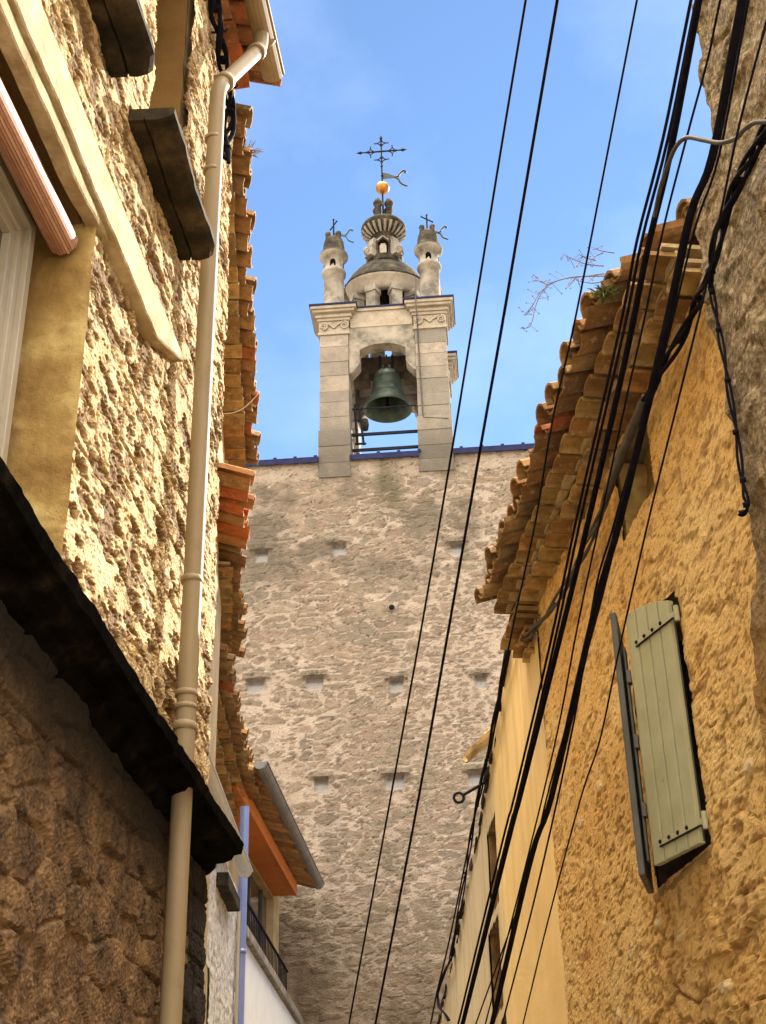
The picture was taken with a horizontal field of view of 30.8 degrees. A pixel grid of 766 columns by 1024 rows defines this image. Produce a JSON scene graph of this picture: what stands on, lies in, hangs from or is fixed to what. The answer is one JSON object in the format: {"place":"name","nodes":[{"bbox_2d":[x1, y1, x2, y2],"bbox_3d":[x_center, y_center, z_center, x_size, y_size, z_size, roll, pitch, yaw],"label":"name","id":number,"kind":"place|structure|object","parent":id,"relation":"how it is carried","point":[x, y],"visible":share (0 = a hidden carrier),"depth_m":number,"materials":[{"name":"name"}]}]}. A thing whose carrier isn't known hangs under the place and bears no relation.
{"place":"outdoors","nodes":[
{"label":"outdoors","id":0,"kind":"place"},
{"bbox_2d":[228,761,324,1023],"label":"terrace house","id":1,"kind":"structure","parent":0,"point":[281,860],"depth_m":18.25,"materials":[{"name":"white paint"}]},
{"bbox_2d":[247,875,266,953],"bbox_3d":[-1.812,5.848,19.479,0.061,1.750,3.301,-3,-29,3],"label":"window","id":2,"kind":"structure","parent":1,"relation":"in","point":[256,898],"depth_m":19.85,"materials":[{"name":"grey paint"}]},
{"bbox_2d":[232,442,533,1023],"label":"church","id":3,"kind":"structure","parent":0,"point":[335,578],"depth_m":22.93,"materials":[{"name":"stone"}]},
{"bbox_2d":[309,198,458,477],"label":"bell tower","id":4,"kind":"structure","parent":3,"relation":"on","point":[368,309],"depth_m":26.54,"materials":[{"name":"stone"}]},
{"bbox_2d":[330,219,353,242],"bbox_3d":[-0.875,-5.700,28.130,0.539,0.688,0.215,-14,-31,21],"label":"pinnacle cross","id":5,"kind":"object","parent":4,"relation":"attached to","point":[344,235],"visible":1,"depth_m":28.11,"materials":[{"name":"black metal"}]},
{"bbox_2d":[357,136,407,213],"bbox_3d":[-0.016,-7.140,29.872,1.098,2.595,0.292,-1,-29,0],"label":"iron cross","id":6,"kind":"object","parent":4,"relation":"attached to","point":[382,187],"visible":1,"depth_m":29.92,"materials":[{"name":"black metal"}]},
{"bbox_2d":[352,403,416,444],"bbox_3d":[0.039,-1.605,25.945,1.232,0.909,0.276,-3,-29,4],"label":"bell striker","id":7,"kind":"object","parent":4,"relation":"attached to","point":[364,424],"visible":1,"depth_m":25.98,"materials":[{"name":"black metal"}]},
{"bbox_2d":[354,355,416,422],"bbox_3d":[0.070,-2.542,27.240,1.278,1.310,0.960,-1,-29,0],"label":"bell","id":8,"kind":"object","parent":4,"relation":"hanging from","point":[386,374],"visible":0.94,"depth_m":27.22,"materials":[{"name":"green metal"}]},
{"bbox_2d":[415,280,448,418],"bbox_3d":[0.899,-3.073,26.059,0.532,3.105,0.198,-1,-29,0],"label":"conductor cable","id":9,"kind":"object","parent":4,"relation":"attached to","point":[419,353],"visible":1,"depth_m":26.10,"materials":[{"name":"grey metal"}]},
{"bbox_2d":[420,214,447,239],"bbox_3d":[1.033,-5.718,28.028,0.542,0.728,0.209,-1,-29,0],"label":"pinnacle cross","id":10,"kind":"object","parent":4,"relation":"attached to","point":[438,232],"visible":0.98,"depth_m":27.99,"materials":[{"name":"black metal"}]},
{"bbox_2d":[348,0,526,1023],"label":"overhead cable","id":11,"kind":"object","parent":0,"point":[481,268],"visible":1,"depth_m":7.05,"materials":[{"name":"black rubber"}]},
{"bbox_2d":[374,0,558,1023],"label":"overhead cable","id":12,"kind":"object","parent":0,"point":[488,399],"visible":1,"depth_m":6.84,"materials":[{"name":"black rubber"}]},
{"bbox_2d":[235,0,712,459],"label":"sky","id":13,"kind":"structure","parent":0,"point":[430,78],"materials":[{"name":"blue"}]},
{"bbox_2d":[501,464,629,1023],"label":"overhead cable","id":14,"kind":"object","parent":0,"point":[596,585],"visible":0.7,"depth_m":6.95,"materials":[{"name":"black rubber"}]},
{"bbox_2d":[457,0,694,1023],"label":"overhead cable","id":15,"kind":"object","parent":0,"point":[611,366],"visible":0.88,"depth_m":6.21,"materials":[{"name":"black rubber"}]},
{"bbox_2d":[461,0,702,1023],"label":"overhead cable","id":16,"kind":"object","parent":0,"point":[671,144],"visible":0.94,"depth_m":6.13,"materials":[{"name":"black rubber"}]},
{"bbox_2d":[485,0,720,1023],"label":"overhead cable","id":17,"kind":"object","parent":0,"point":[671,195],"visible":1,"depth_m":5.88,"materials":[{"name":"black rubber"}]},
{"bbox_2d":[475,0,749,1023],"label":"overhead cable","id":18,"kind":"object","parent":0,"point":[663,358],"visible":0.59,"depth_m":5.05,"materials":[{"name":"black rubber"}]},
{"bbox_2d":[490,0,746,1023],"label":"overhead cable","id":19,"kind":"object","parent":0,"point":[718,130],"visible":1,"depth_m":5.48,"materials":[{"name":"black rubber"}]},
{"bbox_2d":[653,119,765,217],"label":"looping cable","id":20,"kind":"object","parent":19,"relation":"hanging from","point":[745,128],"visible":0.92,"depth_m":4.75,"materials":[{"name":"grey rubber"}]},
{"bbox_2d":[522,20,765,1023],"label":"overhead cable","id":21,"kind":"object","parent":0,"point":[716,234],"visible":1,"depth_m":5.12,"materials":[{"name":"black rubber"}]},
{"label":"ground","id":22,"kind":"structure","parent":0,"visible":0},
{"bbox_2d":[0,0,284,1023],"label":"stone house","id":23,"kind":"structure","parent":22,"relation":"on","point":[118,838],"depth_m":5.76,"materials":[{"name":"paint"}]},
{"bbox_2d":[0,155,36,463],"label":"window","id":24,"kind":"structure","parent":23,"relation":"in","point":[17,226],"depth_m":5.40,"materials":[{"name":"white plastic"}]},
{"bbox_2d":[0,78,77,254],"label":"rolled blind","id":25,"kind":"object","parent":23,"relation":"attached to","point":[24,165],"visible":1,"depth_m":5.31,"materials":[{"name":"brown wood"}]},
{"bbox_2d":[211,28,227,33],"bbox_3d":[-1.063,-3.048,8.806,0.166,0.030,0.016,-4,-29,5],"label":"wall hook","id":26,"kind":"object","parent":23,"relation":"attached to","point":[215,32],"depth_m":8.80,"materials":[{"name":"black metal"}]},
{"bbox_2d":[208,0,235,163],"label":"cable coil","id":27,"kind":"object","parent":23,"relation":"attached to","point":[214,6],"visible":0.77,"depth_m":8.86,"materials":[{"name":"black rubber"}]},
{"bbox_2d":[206,752,252,1023],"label":"white annex","id":28,"kind":"object","parent":22,"relation":"on","point":[227,920],"visible":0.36,"depth_m":12.21,"materials":[{"name":"white paint"}]},
{"bbox_2d":[203,103,260,1023],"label":"tiled house","id":29,"kind":"structure","parent":22,"relation":"on","point":[239,443],"depth_m":11.53,"materials":[{"name":"tile"}]},
{"bbox_2d":[223,394,257,413],"bbox_3d":[-1.248,-0.934,12.229,0.487,0.009,0.094,-22,-35,32],"label":"loose string","id":30,"kind":"object","parent":29,"relation":"attached to","point":[243,407],"visible":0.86,"depth_m":12.25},
{"bbox_2d":[245,140,267,157],"bbox_3d":[-0.961,-2.554,9.884,0.238,0.192,0.214,-17,-33,26],"label":"weed","id":31,"kind":"object","parent":29,"relation":"on","point":[255,150],"visible":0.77,"depth_m":9.86,"materials":[{"name":"plant"}]},
{"bbox_2d":[217,462,255,657],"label":"tiled house","id":32,"kind":"structure","parent":22,"relation":"on","point":[236,498],"depth_m":12.01,"materials":[{"name":"orange tile"}]},
{"bbox_2d":[215,643,259,865],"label":"tiled house","id":33,"kind":"structure","parent":22,"relation":"on","point":[234,755],"depth_m":14.96,"materials":[{"name":"tile"}]},
{"bbox_2d":[437,605,568,1023],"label":"yellow house","id":34,"kind":"structure","parent":22,"relation":"on","point":[547,1004],"depth_m":10.96,"materials":[{"name":"paint"}]},
{"bbox_2d":[437,958,450,1021],"bbox_3d":[0.738,5.854,16.639,0.043,0.626,2.092,0,-29,-2],"label":"drooping cable","id":35,"kind":"object","parent":34,"relation":"attached to","point":[438,1001],"visible":0.91,"depth_m":16.84,"materials":[{"name":"black rubber"}]},
{"bbox_2d":[452,781,485,803],"bbox_3d":[0.854,2.518,12.557,0.459,0.244,0.028,0,-29,-2],"label":"eye bolt","id":36,"kind":"object","parent":34,"relation":"attached to","point":[463,795],"visible":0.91,"depth_m":12.53,"materials":[{"name":"black metal"}]},
{"bbox_2d":[449,650,510,960],"bbox_3d":[0.886,3.011,13.273,0.048,1.112,7.035,0,-29,-2],"label":"wall edge cable","id":37,"kind":"object","parent":34,"relation":"attached to","point":[464,880],"depth_m":12.97,"materials":[{"name":"black rubber"}]},
{"bbox_2d":[487,812,498,912],"bbox_3d":[1.099,3.147,12.347,0.230,0.850,0.737,0,-29,-2],"label":"blind window","id":38,"kind":"structure","parent":34,"relation":"in","point":[491,835],"depth_m":12.70,"materials":[{"name":"brown paint"}]},
{"bbox_2d":[489,914,503,1022],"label":"blind window","id":39,"kind":"structure","parent":34,"relation":"in","point":[494,931],"depth_m":12.55,"materials":[{"name":"brown paint"}]},
{"bbox_2d":[474,198,765,1023],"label":"ochre house","id":40,"kind":"structure","parent":22,"relation":"on","point":[661,892],"depth_m":7.06,"materials":[{"name":"paint"}]},
{"bbox_2d":[430,0,637,1023],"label":"overhead cable","id":41,"kind":"object","parent":40,"relation":"attached to","point":[603,174],"visible":1,"depth_m":7.10,"materials":[{"name":"black rubber"}]},
{"bbox_2d":[518,246,613,331],"bbox_3d":[0.900,-1.076,6.799,0.505,0.580,0.189,-1,-29,0],"label":"twig plant","id":42,"kind":"object","parent":40,"relation":"attached to","point":[574,278],"visible":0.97,"depth_m":6.81,"materials":[{"name":"brown plant"}]},
{"bbox_2d":[522,447,618,641],"bbox_3d":[1.151,0.341,8.963,0.080,0.458,3.008,2,-29,-6],"label":"cable bundle","id":43,"kind":"object","parent":40,"relation":"hanging from","point":[534,627],"visible":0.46,"depth_m":8.50,"materials":[{"name":"grey rubber"}]},
{"bbox_2d":[585,282,622,307],"bbox_3d":[1.121,-1.114,7.074,0.190,0.143,0.181,5,-30,-12],"label":"grass tuft","id":44,"kind":"object","parent":40,"relation":"on","point":[607,292],"visible":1,"depth_m":7.07,"materials":[{"name":"green plant"}]},
{"bbox_2d":[680,640,710,845],"bbox_3d":[1.733,1.120,7.010,0.018,1.385,0.940,2,-29,-7],"label":"window back","id":45,"kind":"structure","parent":40,"relation":"in","point":[689,693],"depth_m":7.44,"materials":[{"name":"black glass"}]},
{"bbox_2d":[692,0,765,804],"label":"rubble house","id":46,"kind":"structure","parent":22,"relation":"on","point":[739,283],"depth_m":5.86,"materials":[{"name":"beige stone"}]},
{"bbox_2d":[619,118,765,447],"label":"cable bundle","id":47,"kind":"object","parent":46,"relation":"attached to","point":[737,184],"visible":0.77,"depth_m":5.95,"materials":[{"name":"black rubber"}]},
{"bbox_2d":[603,396,643,495],"bbox_3d":[1.317,-0.348,7.547,0.052,0.167,0.773,2,-29,-7],"label":"cable sleeve","id":48,"kind":"object","parent":47,"relation":"hanging from","point":[627,439],"visible":0.83,"depth_m":7.53,"materials":[{"name":"grey plastic"}]},
{"bbox_2d":[708,279,749,516],"bbox_3d":[1.460,-0.519,5.928,0.032,1.194,0.111,2,-29,-7],"label":"hanging cable","id":49,"kind":"object","parent":47,"relation":"hanging from","point":[735,431],"visible":0.98,"depth_m":5.85,"materials":[{"name":"black rubber"}]}
]}

